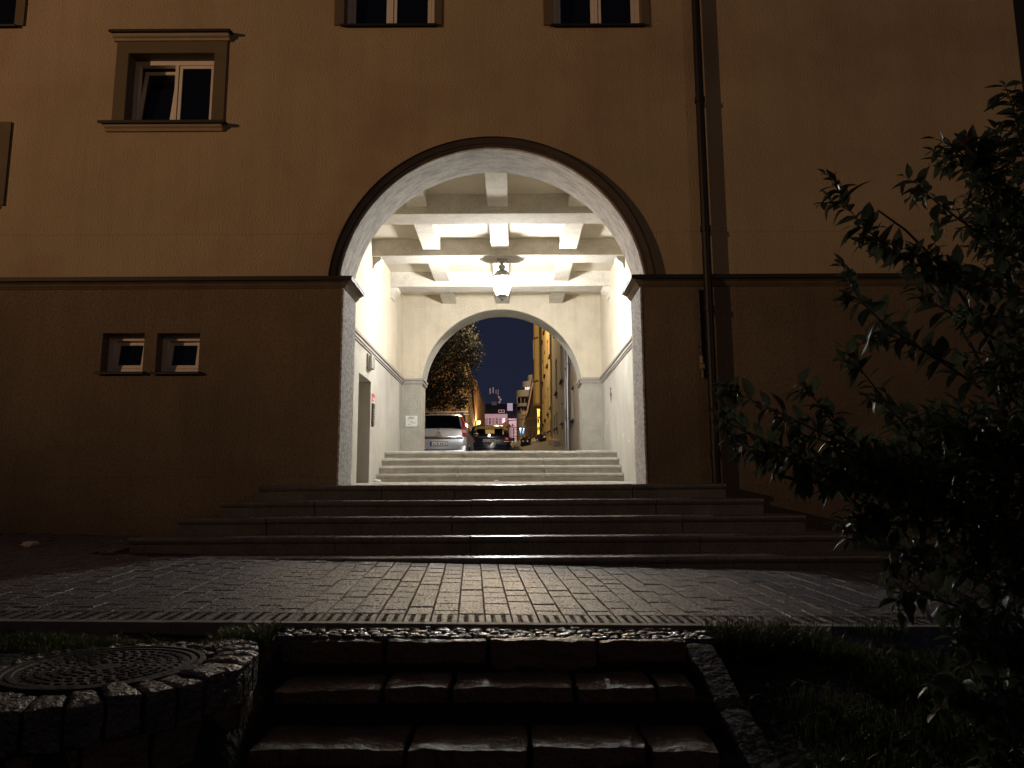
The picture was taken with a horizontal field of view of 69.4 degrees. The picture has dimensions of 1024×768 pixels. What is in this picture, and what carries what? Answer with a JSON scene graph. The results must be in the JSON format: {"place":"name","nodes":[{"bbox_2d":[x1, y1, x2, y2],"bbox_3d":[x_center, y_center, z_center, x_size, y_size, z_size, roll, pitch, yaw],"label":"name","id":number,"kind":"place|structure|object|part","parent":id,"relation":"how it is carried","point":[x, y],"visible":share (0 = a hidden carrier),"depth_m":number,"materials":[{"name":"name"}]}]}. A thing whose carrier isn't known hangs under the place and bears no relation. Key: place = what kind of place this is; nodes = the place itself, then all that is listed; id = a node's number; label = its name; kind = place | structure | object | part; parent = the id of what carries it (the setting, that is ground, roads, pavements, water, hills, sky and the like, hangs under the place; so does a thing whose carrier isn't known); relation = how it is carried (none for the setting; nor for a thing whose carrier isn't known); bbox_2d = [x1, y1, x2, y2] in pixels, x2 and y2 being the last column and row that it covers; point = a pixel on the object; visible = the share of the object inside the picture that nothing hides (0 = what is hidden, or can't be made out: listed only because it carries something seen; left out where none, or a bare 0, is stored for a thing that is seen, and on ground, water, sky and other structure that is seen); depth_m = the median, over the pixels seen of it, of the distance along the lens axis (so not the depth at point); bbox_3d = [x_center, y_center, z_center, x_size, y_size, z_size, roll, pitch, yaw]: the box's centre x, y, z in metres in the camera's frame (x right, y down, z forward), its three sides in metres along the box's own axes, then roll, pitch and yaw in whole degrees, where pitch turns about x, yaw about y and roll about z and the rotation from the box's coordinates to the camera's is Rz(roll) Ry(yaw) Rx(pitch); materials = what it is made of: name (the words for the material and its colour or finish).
{"place":"outdoors","nodes":[
{"label":"outdoors","id":0,"kind":"place"},
{"bbox_2d":[445,317,532,403],"label":"sky","id":1,"kind":"structure","parent":0,"point":[507,361],"materials":[{"name":"blue"}]},
{"bbox_2d":[351,481,635,484],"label":"passage floor","id":2,"kind":"structure","parent":0,"point":[502,483],"depth_m":10.62,"materials":[{"name":"grey stone"}]},
{"bbox_2d":[376,450,623,481],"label":"staircase","id":3,"kind":"structure","parent":2,"relation":"on","point":[481,466],"depth_m":13.43,"materials":[{"name":"stone"}]},
{"bbox_2d":[0,533,1023,621],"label":"pavement","id":4,"kind":"structure","parent":0,"point":[63,572],"depth_m":4.94,"materials":[{"name":"grey stone"}]},
{"bbox_2d":[21,541,39,546],"bbox_3d":[-4.473,1.490,6.862,0.173,0.067,0.104,0,-8,0],"label":"crumpled paper","id":5,"kind":"object","parent":4,"relation":"on","point":[31,544],"visible":0.94,"depth_m":6.83,"materials":[{"name":"beige paper"}]},
{"bbox_2d":[0,619,962,649],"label":"kerb","id":6,"kind":"structure","parent":4,"relation":"on","point":[187,627],"depth_m":3.72,"materials":[{"name":"stone"}]},
{"bbox_2d":[0,611,1019,624],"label":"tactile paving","id":7,"kind":"structure","parent":4,"relation":"on","point":[326,617],"depth_m":3.90,"materials":[{"name":"grey stone"}]},
{"bbox_2d":[128,483,907,570],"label":"staircase","id":8,"kind":"structure","parent":4,"relation":"on","point":[698,525],"depth_m":7.04,"materials":[{"name":"stone"}]},
{"bbox_2d":[0,612,1023,767],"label":"garden ground","id":9,"kind":"structure","parent":0,"point":[220,746],"depth_m":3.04,"materials":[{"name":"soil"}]},
{"bbox_2d":[0,641,215,700],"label":"manhole cover","id":10,"kind":"object","parent":9,"relation":"on","point":[121,663],"visible":0.96,"depth_m":2.87,"materials":[{"name":"metal"}]},
{"bbox_2d":[0,637,258,767],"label":"planter wall","id":11,"kind":"structure","parent":9,"relation":"on","point":[162,726],"depth_m":2.52,"materials":[{"name":"stone"}]},
{"bbox_2d":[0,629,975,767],"bbox_3d":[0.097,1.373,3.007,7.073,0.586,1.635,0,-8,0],"label":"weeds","id":12,"kind":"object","parent":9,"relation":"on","point":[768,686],"visible":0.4,"depth_m":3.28,"materials":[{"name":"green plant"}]},
{"bbox_2d":[241,625,781,767],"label":"garden staircase","id":13,"kind":"structure","parent":9,"relation":"on","point":[422,697],"depth_m":3.17,"materials":[{"name":"stone"}]},
{"bbox_2d":[709,80,1023,767],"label":"flowering shrub","id":14,"kind":"object","parent":9,"relation":"on","point":[987,696],"visible":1,"depth_m":2.96,"materials":[{"name":"green plant"}]},
{"bbox_2d":[508,417,539,443],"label":"yard fence","id":15,"kind":"object","parent":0,"point":[525,429],"visible":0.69,"depth_m":46.06,"materials":[{"name":"metal"}]},
{"bbox_2d":[511,438,572,450],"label":"yard ground","id":16,"kind":"structure","parent":0,"point":[539,446],"depth_m":31.77,"materials":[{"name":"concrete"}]},
{"bbox_2d":[425,411,478,450],"bbox_3d":[-2.246,1.944,24.694,2.200,1.800,4.568,0,-8,0],"label":"parked minivan","id":17,"kind":"object","parent":16,"relation":"on","point":[447,432],"visible":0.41,"depth_m":22.63,"materials":[{"name":"silver metal"}]},
{"bbox_3d":[-2.249,1.178,22.834,1.402,0.454,0.270,0,-8,0],"label":"rear window","id":18,"kind":"part","parent":17,"relation":"part of","materials":[{"name":"black glass"}]},
{"bbox_2d":[425,351,484,431],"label":"orange lit building","id":19,"kind":"structure","parent":16,"relation":"on","point":[476,409],"depth_m":55.57,"materials":[{"name":"brown"}]},
{"bbox_2d":[425,321,486,413],"bbox_3d":[-5.677,-1.642,36.720,9.089,11.010,7.578,0,-8,0],"label":"yard tree","id":20,"kind":"object","parent":16,"relation":"on","point":[458,339],"visible":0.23,"depth_m":34.96,"materials":[{"name":"green plant"}]},
{"bbox_2d":[471,422,514,450],"bbox_3d":[-0.927,2.528,31.076,2.110,1.601,4.566,0,-8,-1],"label":"parked estate car","id":21,"kind":"object","parent":16,"relation":"on","point":[494,438],"visible":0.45,"depth_m":28.89,"materials":[{"name":"black paint"}]},
{"bbox_2d":[484,403,515,429],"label":"pink house","id":22,"kind":"structure","parent":16,"relation":"on","point":[496,414],"depth_m":180.71,"materials":[{"name":"pink paint"}]},
{"bbox_2d":[489,387,501,404],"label":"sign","id":23,"kind":"object","parent":22,"relation":"on","point":[495,403],"visible":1,"depth_m":187.38,"materials":[{"name":"grey"}]},
{"bbox_2d":[501,422,509,434],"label":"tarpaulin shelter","id":24,"kind":"object","parent":16,"relation":"on","point":[505,424],"visible":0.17,"depth_m":52.13,"materials":[{"name":"beige fabric"}]},
{"bbox_2d":[507,411,516,441],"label":"pink house","id":25,"kind":"structure","parent":16,"relation":"on","point":[511,415],"depth_m":175.48,"materials":[{"name":"pink paint"}]},
{"bbox_2d":[509,444,522,450],"bbox_3d":[0.118,2.554,28.232,0.696,0.554,0.676,-6,-10,36],"label":"dry bush","id":26,"kind":"object","parent":16,"relation":"on","point":[515,448],"visible":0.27,"depth_m":28.11,"materials":[{"name":"brown plant"}]},
{"bbox_2d":[519,411,526,441],"bbox_3d":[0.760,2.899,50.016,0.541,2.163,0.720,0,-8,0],"label":"building","id":27,"kind":"structure","parent":16,"relation":"on","point":[524,413],"depth_m":50.21,"materials":[{"name":"brown"}]},
{"bbox_2d":[516,375,532,440],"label":"curved apartment block","id":28,"kind":"structure","parent":16,"relation":"on","point":[522,398],"depth_m":113.15,"materials":[{"name":"paint"}]},
{"bbox_2d":[520,436,530,446],"bbox_3d":[0.696,2.971,37.457,0.569,0.678,0.555,0,-8,0],"label":"rubbish bag","id":29,"kind":"object","parent":16,"relation":"on","point":[525,440],"visible":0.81,"depth_m":37.27,"materials":[{"name":"black plastic"}]},
{"bbox_2d":[524,376,536,437],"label":"building","id":30,"kind":"structure","parent":16,"relation":"on","point":[531,411],"depth_m":58.19,"materials":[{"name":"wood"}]},
{"bbox_2d":[537,409,539,433],"bbox_3d":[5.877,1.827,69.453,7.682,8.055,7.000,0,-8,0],"label":"illuminated sign","id":31,"kind":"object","parent":16,"relation":"on","point":[538,421],"depth_m":66.21,"materials":[{"name":"yellow plastic"}]},
{"bbox_2d":[538,432,545,441],"bbox_3d":[1.707,2.791,38.196,0.703,0.653,0.567,0,-8,0],"label":"rubbish bag","id":32,"kind":"object","parent":16,"relation":"on","point":[542,437],"visible":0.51,"depth_m":38.01,"materials":[{"name":"black plastic"}]},
{"bbox_2d":[532,324,552,440],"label":"yellow townhouse","id":33,"kind":"structure","parent":16,"relation":"on","point":[541,371],"depth_m":42.44,"materials":[{"name":"paint"}]},
{"bbox_2d":[548,334,579,450],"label":"grey townhouse","id":34,"kind":"structure","parent":16,"relation":"on","point":[564,394],"depth_m":25.16,"materials":[{"name":"paint"}]},
{"label":"side ground","id":35,"kind":"structure","parent":0,"visible":0},
{"bbox_2d":[0,0,1023,549],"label":"apartment building","id":36,"kind":"structure","parent":35,"relation":"on","point":[240,240],"depth_m":8.83,"materials":[{"name":"paint"}]},
{"bbox_2d":[0,122,11,205],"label":"window","id":37,"kind":"structure","parent":36,"relation":"in","point":[5,127],"depth_m":8.82,"materials":[{"name":"paint"}]},
{"bbox_2d":[0,0,26,26],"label":"window","id":38,"kind":"structure","parent":36,"relation":"in","point":[12,12],"depth_m":9.27,"materials":[{"name":"paint"}]},
{"bbox_2d":[94,336,144,373],"bbox_3d":[-4.475,-0.332,8.589,0.554,0.487,0.314,0,-8,0],"label":"window","id":39,"kind":"structure","parent":36,"relation":"in","point":[125,356],"depth_m":8.67,"materials":[{"name":"white metal"}]},
{"bbox_2d":[97,28,233,131],"bbox_3d":[-4.167,-3.649,9.073,1.513,1.291,0.453,0,-8,0],"label":"window","id":40,"kind":"structure","parent":36,"relation":"in","point":[191,98],"depth_m":9.02,"materials":[{"name":"paint"}]},
{"bbox_2d":[149,336,200,373],"bbox_3d":[-3.842,-0.332,8.589,0.565,0.487,0.314,0,-8,0],"label":"window","id":41,"kind":"structure","parent":36,"relation":"in","point":[180,354],"depth_m":8.67,"materials":[{"name":"white metal"}]},
{"bbox_2d":[366,353,374,370],"bbox_3d":[-2.369,-0.362,12.436,0.105,0.260,0.280,0,-8,0],"label":"bulkhead lamp","id":42,"kind":"object","parent":36,"relation":"attached to","point":[370,364],"visible":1,"depth_m":12.32,"materials":[{"name":"white glass"}]},
{"bbox_2d":[371,403,374,424],"bbox_3d":[-2.401,0.520,12.784,0.034,0.360,0.170,0,-8,0],"label":"intercom","id":43,"kind":"object","parent":36,"relation":"attached to","point":[373,413],"visible":0.96,"depth_m":12.72,"materials":[{"name":"grey metal"}]},
{"bbox_2d":[334,0,441,26],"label":"window","id":44,"kind":"structure","parent":36,"relation":"in","point":[348,13],"depth_m":9.28,"materials":[{"name":"paint"}]},
{"bbox_2d":[405,416,416,426],"bbox_3d":[-2.195,0.812,16.136,0.256,0.235,0.026,0,-8,0],"label":"notice board","id":45,"kind":"object","parent":36,"relation":"attached to","point":[411,421],"visible":1,"depth_m":16.13,"materials":[{"name":"white paper"}]},
{"bbox_2d":[491,258,512,300],"bbox_3d":[-0.174,-1.822,12.986,0.390,0.765,0.339,0,-8,0],"label":"hanging lantern","id":46,"kind":"object","parent":36,"relation":"hanging from","point":[501,275],"visible":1,"depth_m":12.98,"materials":[{"name":"white glass"}]},
{"bbox_2d":[543,0,648,26],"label":"window","id":47,"kind":"structure","parent":36,"relation":"in","point":[557,13],"depth_m":9.27,"materials":[{"name":"paint"}]},
{"bbox_2d":[1013,0,1023,90],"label":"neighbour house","id":48,"kind":"structure","parent":35,"relation":"on","point":[1018,5],"depth_m":9.66,"materials":[{"name":"grey concrete"}]}
]}

